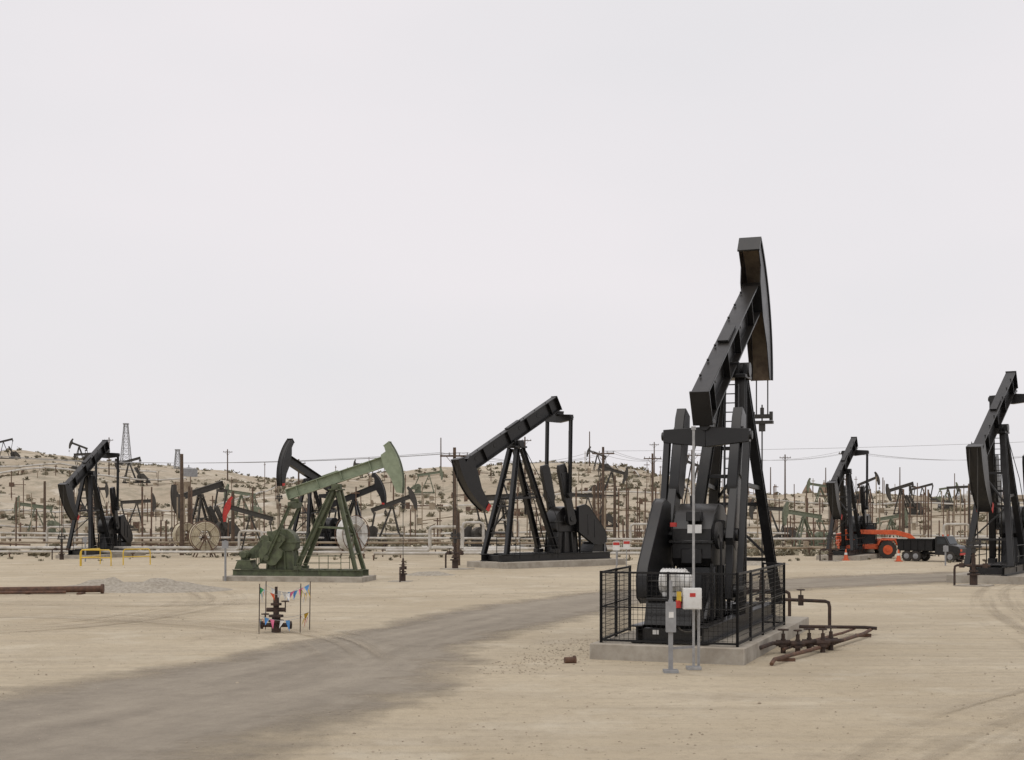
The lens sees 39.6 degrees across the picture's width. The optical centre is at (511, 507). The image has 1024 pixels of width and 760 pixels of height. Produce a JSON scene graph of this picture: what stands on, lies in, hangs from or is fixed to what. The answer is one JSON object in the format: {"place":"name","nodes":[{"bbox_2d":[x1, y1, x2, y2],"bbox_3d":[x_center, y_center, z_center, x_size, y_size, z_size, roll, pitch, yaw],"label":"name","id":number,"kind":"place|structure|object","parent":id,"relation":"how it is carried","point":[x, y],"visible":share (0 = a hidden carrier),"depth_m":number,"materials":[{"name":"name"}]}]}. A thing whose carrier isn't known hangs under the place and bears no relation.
{"place":"outdoors","nodes":[
{"label":"outdoors","id":0,"kind":"place"},
{"bbox_2d":[0,572,961,759],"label":"dirt road","id":1,"kind":"structure","parent":0,"point":[152,719],"depth_m":26.44,"materials":[{"name":"soil"}]},
{"bbox_2d":[0,450,1023,759],"bbox_3d":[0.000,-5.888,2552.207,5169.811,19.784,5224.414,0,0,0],"label":"ground","id":2,"kind":"structure","parent":0,"point":[958,664],"depth_m":33.72,"materials":[{"name":"sand"}]},
{"bbox_2d":[0,438,20,458],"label":"pumpjack","id":3,"kind":"object","parent":2,"relation":"on","point":[13,454],"visible":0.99,"depth_m":330.23,"materials":[{"name":"black paint"}]},
{"bbox_2d":[14,495,65,532],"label":"pumpjack","id":4,"kind":"object","parent":2,"relation":"on","point":[50,522],"visible":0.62,"depth_m":170.15,"materials":[{"name":"green paint"}]},
{"bbox_2d":[43,481,45,540],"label":"utility pole","id":5,"kind":"object","parent":2,"relation":"on","point":[44,507],"visible":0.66,"depth_m":139.90,"materials":[{"name":"brown wood"}]},
{"bbox_2d":[0,584,104,594],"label":"rusty flowline","id":6,"kind":"object","parent":2,"relation":"on","point":[78,590],"visible":0.94,"depth_m":56.13,"materials":[{"name":"metal"}]},
{"bbox_2d":[45,526,75,545],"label":"pipe expansion loop","id":7,"kind":"object","parent":2,"relation":"on","point":[49,527],"visible":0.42,"depth_m":103.92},
{"bbox_2d":[0,463,156,476],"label":"pipeline","id":8,"kind":"object","parent":2,"relation":"on","point":[73,465],"visible":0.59,"depth_m":310.70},
{"bbox_2d":[69,438,88,458],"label":"pumpjack","id":9,"kind":"object","parent":2,"relation":"on","point":[73,443],"visible":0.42,"depth_m":345.09,"materials":[{"name":"black paint"}]},
{"bbox_2d":[71,453,99,473],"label":"pumpjack","id":10,"kind":"object","parent":2,"relation":"on","point":[78,454],"visible":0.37,"depth_m":299.99,"materials":[{"name":"black paint"}]},
{"bbox_2d":[0,466,186,484],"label":"pipeline","id":11,"kind":"object","parent":2,"relation":"on","point":[45,467],"visible":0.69,"depth_m":256.96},
{"bbox_2d":[78,482,108,513],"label":"pumpjack","id":12,"kind":"object","parent":2,"relation":"on","point":[106,488],"visible":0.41,"depth_m":210.51,"materials":[{"name":"green paint"}]},
{"bbox_2d":[69,577,123,585],"bbox_3d":[-17.500,3.218,61.500,4.000,0.474,3.200,0,0,0],"label":"gravel pile","id":13,"kind":"object","parent":2,"relation":"on","point":[107,581],"visible":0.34,"depth_m":61.14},
{"bbox_2d":[52,440,145,559],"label":"pumpjack","id":14,"kind":"object","parent":2,"relation":"on","point":[110,528],"visible":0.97,"depth_m":97.34,"materials":[{"name":"paint"}]},
{"bbox_2d":[108,437,110,474],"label":"utility pole","id":15,"kind":"object","parent":2,"relation":"on","point":[109,440],"visible":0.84,"depth_m":299.92,"materials":[{"name":"brown wood"}]},
{"bbox_2d":[80,548,150,565],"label":"yellow guard rail","id":16,"kind":"object","parent":2,"relation":"on","point":[96,549],"visible":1,"depth_m":83.18,"materials":[{"name":"metal"}]},
{"bbox_2d":[120,423,131,465],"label":"lattice derrick","id":17,"kind":"object","parent":2,"relation":"on","point":[123,441],"visible":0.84,"depth_m":349.82,"materials":[{"name":"grey paint"}]},
{"bbox_2d":[115,457,150,482],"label":"pumpjack","id":18,"kind":"object","parent":2,"relation":"on","point":[141,476],"visible":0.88,"depth_m":259.78,"materials":[{"name":"black paint"}]},
{"bbox_2d":[120,493,156,530],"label":"pumpjack","id":19,"kind":"object","parent":2,"relation":"on","point":[136,502],"visible":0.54,"depth_m":179.88,"materials":[{"name":"black paint"}]},
{"bbox_2d":[0,479,302,531],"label":"pipeline","id":20,"kind":"object","parent":2,"relation":"on","point":[34,527],"visible":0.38,"depth_m":194.96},
{"bbox_2d":[104,578,232,592],"bbox_3d":[-14.800,3.182,59.000,6.800,0.555,4.400,0,0,0],"label":"gravel pile","id":21,"kind":"object","parent":2,"relation":"on","point":[158,585],"visible":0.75,"depth_m":57.91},
{"bbox_2d":[173,449,179,468],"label":"lattice derrick","id":22,"kind":"object","parent":2,"relation":"on","point":[175,461],"visible":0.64,"depth_m":369.52,"materials":[{"name":"grey paint"}]},
{"bbox_2d":[173,479,189,492],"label":"storage tank","id":23,"kind":"object","parent":2,"relation":"on","point":[186,483],"visible":0.37,"depth_m":248.80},
{"bbox_2d":[180,454,183,554],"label":"utility pole","id":24,"kind":"object","parent":2,"relation":"on","point":[181,505],"visible":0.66,"depth_m":102.39,"materials":[{"name":"brown wood"}]},
{"bbox_2d":[0,550,364,558],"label":"pipeline","id":25,"kind":"object","parent":2,"relation":"on","point":[132,552],"visible":0.66,"depth_m":97.33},
{"bbox_2d":[171,522,194,550],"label":"cable spool flange","id":26,"kind":"object","parent":2,"relation":"on","point":[176,533],"visible":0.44,"depth_m":106.65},
{"bbox_2d":[188,486,190,549],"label":"utility pole","id":27,"kind":"object","parent":2,"relation":"on","point":[189,503],"visible":0.41,"depth_m":107.90,"materials":[{"name":"brown wood"}]},
{"bbox_2d":[183,465,197,476],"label":"storage tank","id":28,"kind":"object","parent":2,"relation":"on","point":[188,471],"visible":0.77,"depth_m":328.28,"materials":[{"name":"metal"}]},
{"bbox_2d":[188,521,220,557],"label":"cable spool","id":29,"kind":"object","parent":2,"relation":"on","point":[197,543],"visible":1,"depth_m":98.24},
{"bbox_2d":[169,481,242,540],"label":"pumpjack","id":30,"kind":"object","parent":2,"relation":"on","point":[197,492],"visible":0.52,"depth_m":121.55,"materials":[{"name":"black paint"}]},
{"bbox_2d":[194,512,227,530],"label":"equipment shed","id":31,"kind":"structure","parent":2,"relation":"on","point":[201,515],"depth_m":169.08,"materials":[{"name":"metal"}]},
{"bbox_2d":[222,540,227,580],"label":"marker post","id":32,"kind":"object","parent":2,"relation":"on","point":[224,544],"visible":1,"depth_m":65.96,"materials":[{"name":"metal"}]},
{"bbox_2d":[231,491,234,545],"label":"utility pole","id":33,"kind":"object","parent":2,"relation":"on","point":[232,522],"visible":0.66,"depth_m":106.89,"materials":[{"name":"brown wood"}]},
{"bbox_2d":[224,484,262,517],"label":"pumpjack","id":34,"kind":"object","parent":2,"relation":"on","point":[255,507],"visible":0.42,"depth_m":209.84,"materials":[{"name":"green paint"}]},
{"bbox_2d":[222,496,273,556],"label":"pumpjack","id":35,"kind":"object","parent":2,"relation":"on","point":[228,506],"visible":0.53,"depth_m":99.83,"materials":[{"name":"black paint"}]},
{"bbox_2d":[208,530,302,556],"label":"pipe expansion loop","id":36,"kind":"object","parent":2,"relation":"on","point":[238,547],"visible":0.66,"depth_m":98.92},
{"bbox_2d":[260,587,291,632],"bbox_3d":[-6.450,2.775,38.900,0.840,1.250,0.420,0,0,0],"label":"capped wellhead","id":37,"kind":"object","parent":2,"relation":"on","point":[276,616],"visible":0.95,"depth_m":38.84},
{"bbox_2d":[258,581,310,633],"bbox_3d":[-6.255,2.725,39.146,1.334,1.350,1.381,0,0,0],"label":"pennant barrier","id":38,"kind":"object","parent":2,"relation":"on","point":[289,594],"visible":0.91,"depth_m":38.85,"materials":[{"name":"metal"}]},
{"bbox_2d":[222,441,412,582],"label":"pumpjack","id":39,"kind":"object","parent":2,"relation":"on","point":[276,552],"visible":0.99,"depth_m":66.34,"materials":[{"name":"paint"}]},
{"bbox_2d":[0,546,640,556],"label":"pipeline","id":40,"kind":"object","parent":2,"relation":"on","point":[382,549],"visible":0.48,"depth_m":99.45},
{"bbox_2d":[276,438,365,554],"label":"pumpjack","id":41,"kind":"object","parent":2,"relation":"on","point":[286,459],"visible":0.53,"depth_m":104.44,"materials":[{"name":"paint"}]},
{"bbox_2d":[0,541,642,554],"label":"pipeline","id":42,"kind":"object","parent":2,"relation":"on","point":[150,542],"visible":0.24,"depth_m":102.40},
{"bbox_2d":[335,515,369,557],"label":"cable spool","id":43,"kind":"object","parent":2,"relation":"on","point":[360,527],"visible":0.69,"depth_m":96.88,"materials":[{"name":"white paint"}]},
{"bbox_2d":[319,473,387,550],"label":"pumpjack","id":44,"kind":"object","parent":2,"relation":"on","point":[378,486],"visible":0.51,"depth_m":111.62,"materials":[{"name":"paint"}]},
{"bbox_2d":[366,486,417,541],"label":"pumpjack","id":45,"kind":"object","parent":2,"relation":"on","point":[373,530],"visible":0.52,"depth_m":133.81,"materials":[{"name":"black paint"}]},
{"bbox_2d":[408,467,442,492],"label":"pumpjack","id":46,"kind":"object","parent":2,"relation":"on","point":[416,488],"visible":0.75,"depth_m":239.80,"materials":[{"name":"green paint"}]},
{"bbox_2d":[407,571,453,575],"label":"gravel pile","id":47,"kind":"object","parent":2,"relation":"on","point":[433,573],"visible":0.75,"depth_m":71.52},
{"bbox_2d":[386,525,503,557],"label":"pipe expansion loop","id":48,"kind":"object","parent":2,"relation":"on","point":[430,540],"visible":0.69,"depth_m":96.90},
{"bbox_2d":[440,447,467,556],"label":"utility pole","id":49,"kind":"object","parent":2,"relation":"on","point":[454,455],"visible":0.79,"depth_m":98.88,"materials":[{"name":"brown wood"}]},
{"bbox_2d":[0,442,1021,462],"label":"power lines","id":50,"kind":"object","parent":49,"relation":"attached to","point":[467,452],"visible":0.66,"depth_m":118.81,"materials":[{"name":"grey paint"}]},
{"bbox_2d":[456,511,459,564],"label":"utility pole","id":51,"kind":"object","parent":2,"relation":"on","point":[458,526],"visible":0.56,"depth_m":83.90,"materials":[{"name":"brown wood"}]},
{"bbox_2d":[422,521,519,551],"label":"pipe expansion loop","id":52,"kind":"object","parent":2,"relation":"on","point":[477,522],"visible":0.41,"depth_m":103.91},
{"bbox_2d":[0,537,967,551],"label":"pipeline","id":53,"kind":"object","parent":2,"relation":"on","point":[473,538],"visible":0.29,"depth_m":107.47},
{"bbox_2d":[464,482,531,546],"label":"pumpjack","id":54,"kind":"object","parent":2,"relation":"on","point":[469,531],"visible":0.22,"depth_m":111.34,"materials":[{"name":"black paint"}]},
{"bbox_2d":[0,530,999,541],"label":"pipeline","id":55,"kind":"object","parent":2,"relation":"on","point":[446,533],"visible":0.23,"depth_m":133.88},
{"bbox_2d":[0,461,1002,552],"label":"wellhead standpipes","id":56,"kind":"object","parent":2,"relation":"on","point":[432,506],"visible":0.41,"depth_m":138.72,"materials":[{"name":"metal"}]},
{"bbox_2d":[372,552,639,559],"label":"pipeline","id":57,"kind":"object","parent":2,"relation":"on","point":[465,553],"visible":0.3,"depth_m":92.57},
{"bbox_2d":[468,519,543,546],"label":"pipe expansion loop","id":58,"kind":"object","parent":2,"relation":"on","point":[518,531],"visible":0.28,"depth_m":111.92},
{"bbox_2d":[0,563,1021,759],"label":"scattered stones","id":59,"kind":"object","parent":2,"relation":"on","point":[558,668],"visible":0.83,"depth_m":30.04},
{"bbox_2d":[0,491,1022,518],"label":"pipeline","id":60,"kind":"object","parent":2,"relation":"on","point":[55,512],"visible":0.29,"depth_m":198.19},
{"bbox_2d":[0,448,1023,562],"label":"desert scrub","id":61,"kind":"object","parent":2,"relation":"on","point":[778,552],"visible":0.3,"depth_m":190.34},
{"bbox_2d":[522,437,530,478],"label":"utility pole","id":62,"kind":"object","parent":2,"relation":"on","point":[524,440],"visible":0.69,"depth_m":219.89,"materials":[{"name":"brown wood"}]},
{"bbox_2d":[440,396,625,569],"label":"pumpjack","id":63,"kind":"object","parent":2,"relation":"on","point":[566,523],"visible":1,"depth_m":82.66,"materials":[{"name":"metal"}]},
{"bbox_2d":[564,655,576,662],"bbox_3d":[1.270,3.330,31.130,0.247,0.200,0.200,0,0,-14],"label":"pipe fitting","id":64,"kind":"object","parent":2,"relation":"on","point":[573,659],"visible":0.99,"depth_m":31.07,"materials":[{"name":"metal"}]},
{"bbox_2d":[593,485,595,513],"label":"utility pole","id":65,"kind":"object","parent":2,"relation":"on","point":[594,498],"visible":0.34,"depth_m":120.91,"materials":[{"name":"brown wood"}]},
{"bbox_2d":[572,487,617,526],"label":"pumpjack","id":66,"kind":"object","parent":2,"relation":"on","point":[609,517],"visible":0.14,"depth_m":149.82,"materials":[{"name":"black paint"}]},
{"bbox_2d":[586,446,612,470],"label":"pumpjack","id":67,"kind":"object","parent":2,"relation":"on","point":[605,465],"visible":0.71,"depth_m":299.82,"materials":[{"name":"black paint"}]},
{"bbox_2d":[592,447,613,526],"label":"utility pole","id":68,"kind":"object","parent":2,"relation":"on","point":[603,485],"visible":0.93,"depth_m":127.88,"materials":[{"name":"brown wood"}]},
{"bbox_2d":[587,465,627,495],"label":"pumpjack","id":69,"kind":"object","parent":2,"relation":"on","point":[625,474],"visible":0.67,"depth_m":199.92,"materials":[{"name":"black paint"}]},
{"bbox_2d":[613,476,615,540],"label":"utility pole","id":70,"kind":"object","parent":2,"relation":"on","point":[614,506],"visible":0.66,"depth_m":125.89,"materials":[{"name":"brown wood"}]},
{"bbox_2d":[613,542,619,567],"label":"warning sign","id":71,"kind":"object","parent":2,"relation":"on","point":[616,546],"visible":0.85,"depth_m":80.44,"materials":[{"name":"metal"}]},
{"bbox_2d":[606,523,646,546],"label":"pipe expansion loop","id":72,"kind":"object","parent":2,"relation":"on","point":[630,530],"visible":0.27,"depth_m":107.92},
{"bbox_2d":[623,540,629,565],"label":"warning sign","id":73,"kind":"object","parent":2,"relation":"on","point":[626,544],"visible":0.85,"depth_m":83.14,"materials":[{"name":"metal"}]},
{"bbox_2d":[644,453,661,500],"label":"utility pole","id":74,"kind":"object","parent":2,"relation":"on","point":[652,474],"visible":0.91,"depth_m":159.93,"materials":[{"name":"brown wood"}]},
{"bbox_2d":[615,463,690,495],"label":"pipeline","id":75,"kind":"object","parent":2,"relation":"on","point":[689,490],"visible":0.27,"depth_m":291.24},
{"bbox_2d":[663,581,693,672],"bbox_3d":[3.465,2.450,29.450,0.752,1.900,0.368,0,0,-15],"label":"electrical disconnect post","id":76,"kind":"object","parent":2,"relation":"on","point":[670,616],"visible":1,"depth_m":29.30,"materials":[{"name":"metal"}]},
{"bbox_2d":[676,426,701,669],"bbox_3d":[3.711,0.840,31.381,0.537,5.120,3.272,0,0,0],"label":"control box pole","id":77,"kind":"object","parent":2,"relation":"on","point":[692,598],"visible":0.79,"depth_m":29.97,"materials":[{"name":"metal"}]},
{"bbox_2d":[687,451,700,494],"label":"utility pole","id":78,"kind":"object","parent":2,"relation":"on","point":[691,469],"visible":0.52,"depth_m":149.90,"materials":[{"name":"brown wood"}]},
{"bbox_2d":[687,456,709,482],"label":"pumpjack","id":79,"kind":"object","parent":2,"relation":"on","point":[696,465],"visible":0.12,"depth_m":229.77,"materials":[{"name":"black paint"}]},
{"bbox_2d":[590,237,808,664],"bbox_3d":[5.515,-1.923,37.243,3.500,11.735,12.450,0,0,20],"label":"pumpjack","id":80,"kind":"object","parent":2,"relation":"on","point":[721,537],"visible":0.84,"depth_m":34.96,"materials":[{"name":"metal"}]},
{"bbox_2d":[600,562,784,646],"bbox_3d":[4.455,2.230,34.622,3.355,1.620,6.355,0,0,20],"label":"wire fence","id":81,"kind":"object","parent":80,"relation":"on","point":[609,603],"visible":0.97,"depth_m":32.31,"materials":[{"name":"metal"}]},
{"bbox_2d":[514,506,986,526],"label":"pipeline","id":82,"kind":"object","parent":2,"relation":"on","point":[912,516],"visible":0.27,"depth_m":166.43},
{"bbox_2d":[747,561,788,565],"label":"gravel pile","id":83,"kind":"object","parent":2,"relation":"on","point":[753,563],"visible":0.16,"depth_m":84.71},
{"bbox_2d":[749,499,799,540],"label":"pumpjack","id":84,"kind":"object","parent":2,"relation":"on","point":[751,510],"visible":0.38,"depth_m":134.72,"materials":[{"name":"black paint"}]},
{"bbox_2d":[780,454,790,498],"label":"utility pole","id":85,"kind":"object","parent":2,"relation":"on","point":[784,457],"visible":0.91,"depth_m":249.90,"materials":[{"name":"brown wood"}]},
{"bbox_2d":[759,626,843,652],"bbox_3d":[6.472,3.117,33.150,3.276,0.565,0.670,0,0,-30],"label":"valve manifold","id":86,"kind":"object","parent":2,"relation":"on","point":[823,642],"visible":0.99,"depth_m":33.33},
{"bbox_2d":[780,501,834,546],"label":"pumpjack","id":87,"kind":"object","parent":2,"relation":"on","point":[786,511],"visible":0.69,"depth_m":117.99,"materials":[{"name":"green paint"}]},
{"bbox_2d":[806,478,827,504],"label":"pumpjack","id":88,"kind":"object","parent":2,"relation":"on","point":[809,483],"visible":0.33,"depth_m":239.81,"materials":[{"name":"green paint"}]},
{"bbox_2d":[770,589,876,665],"bbox_3d":[7.926,2.875,35.813,2.760,1.080,10.948,0,0,11],"label":"flowline piping","id":89,"kind":"object","parent":2,"relation":"on","point":[800,600],"visible":0.89,"depth_m":37.79,"materials":[{"name":"metal"}]},
{"bbox_2d":[819,493,839,527],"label":"utility pole","id":90,"kind":"object","parent":2,"relation":"on","point":[830,515],"visible":0.34,"depth_m":124.88,"materials":[{"name":"brown wood"}]},
{"bbox_2d":[843,549,849,560],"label":"traffic cone","id":91,"kind":"object","parent":2,"relation":"on","point":[845,556],"visible":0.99,"depth_m":91.90,"materials":[{"name":"orange paint"}]},
{"bbox_2d":[816,437,882,561],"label":"pumpjack","id":92,"kind":"object","parent":2,"relation":"on","point":[842,510],"visible":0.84,"depth_m":93.81,"materials":[{"name":"metal"}]},
{"bbox_2d":[855,472,880,502],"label":"pumpjack","id":93,"kind":"object","parent":2,"relation":"on","point":[873,478],"visible":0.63,"depth_m":239.90,"materials":[{"name":"black paint"}]},
{"bbox_2d":[747,546,1000,555],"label":"pipeline","id":94,"kind":"object","parent":2,"relation":"on","point":[808,548],"visible":0.2,"depth_m":100.47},
{"bbox_2d":[836,523,935,558],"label":"orange telehandler","id":95,"kind":"object","parent":2,"relation":"on","point":[884,548],"visible":0.66,"depth_m":96.06,"materials":[{"name":"paint"}]},
{"bbox_2d":[875,509,907,536],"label":"pumpjack","id":96,"kind":"object","parent":2,"relation":"on","point":[891,518],"visible":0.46,"depth_m":149.96,"materials":[{"name":"green paint"}]},
{"bbox_2d":[901,495,904,536],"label":"utility pole","id":97,"kind":"object","parent":2,"relation":"on","point":[903,517],"visible":0.66,"depth_m":119.90,"materials":[{"name":"brown wood"}]},
{"bbox_2d":[884,482,924,514],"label":"pumpjack","id":98,"kind":"object","parent":2,"relation":"on","point":[888,490],"visible":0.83,"depth_m":190.10,"materials":[{"name":"black paint"}]},
{"bbox_2d":[896,496,929,506],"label":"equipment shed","id":99,"kind":"structure","parent":2,"relation":"on","point":[915,499],"depth_m":219.03,"materials":[{"name":"metal"}]},
{"bbox_2d":[909,483,939,501],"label":"pumpjack","id":100,"kind":"object","parent":2,"relation":"on","point":[930,495],"visible":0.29,"depth_m":259.80,"materials":[{"name":"black paint"}]},
{"bbox_2d":[896,534,965,561],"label":"dump truck","id":101,"kind":"object","parent":2,"relation":"on","point":[956,552],"visible":0.97,"depth_m":90.52,"materials":[{"name":"black paint"}]},
{"bbox_2d":[943,545,947,565],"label":"marker post","id":102,"kind":"object","parent":2,"relation":"on","point":[945,548],"visible":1,"depth_m":83.92,"materials":[{"name":"metal"}]},
{"bbox_2d":[934,482,958,501],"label":"pumpjack","id":103,"kind":"object","parent":2,"relation":"on","point":[939,496],"visible":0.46,"depth_m":299.78,"materials":[{"name":"green paint"}]},
{"bbox_2d":[937,485,971,509],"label":"pumpjack","id":104,"kind":"object","parent":2,"relation":"on","point":[949,501],"visible":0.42,"depth_m":209.90,"materials":[{"name":"black paint"}]},
{"bbox_2d":[957,491,973,501],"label":"storage tank","id":105,"kind":"object","parent":2,"relation":"on","point":[966,497],"visible":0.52,"depth_m":298.20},
{"bbox_2d":[968,484,970,523],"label":"utility pole","id":106,"kind":"object","parent":2,"relation":"on","point":[968,507],"visible":0.41,"depth_m":139.93,"materials":[{"name":"brown wood"}]},
{"bbox_2d":[942,523,1000,546],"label":"pipe expansion loop","id":107,"kind":"object","parent":2,"relation":"on","point":[946,524],"visible":0.38,"depth_m":111.92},
{"bbox_2d":[946,371,1023,586],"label":"pumpjack","id":108,"kind":"object","parent":2,"relation":"on","point":[989,476],"visible":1,"depth_m":65.16,"materials":[{"name":"metal"}]},
{"bbox_2d":[0,0,1023,496],"label":"sky","id":109,"kind":"structure","parent":0,"point":[340,229],"materials":[{"name":"white"}]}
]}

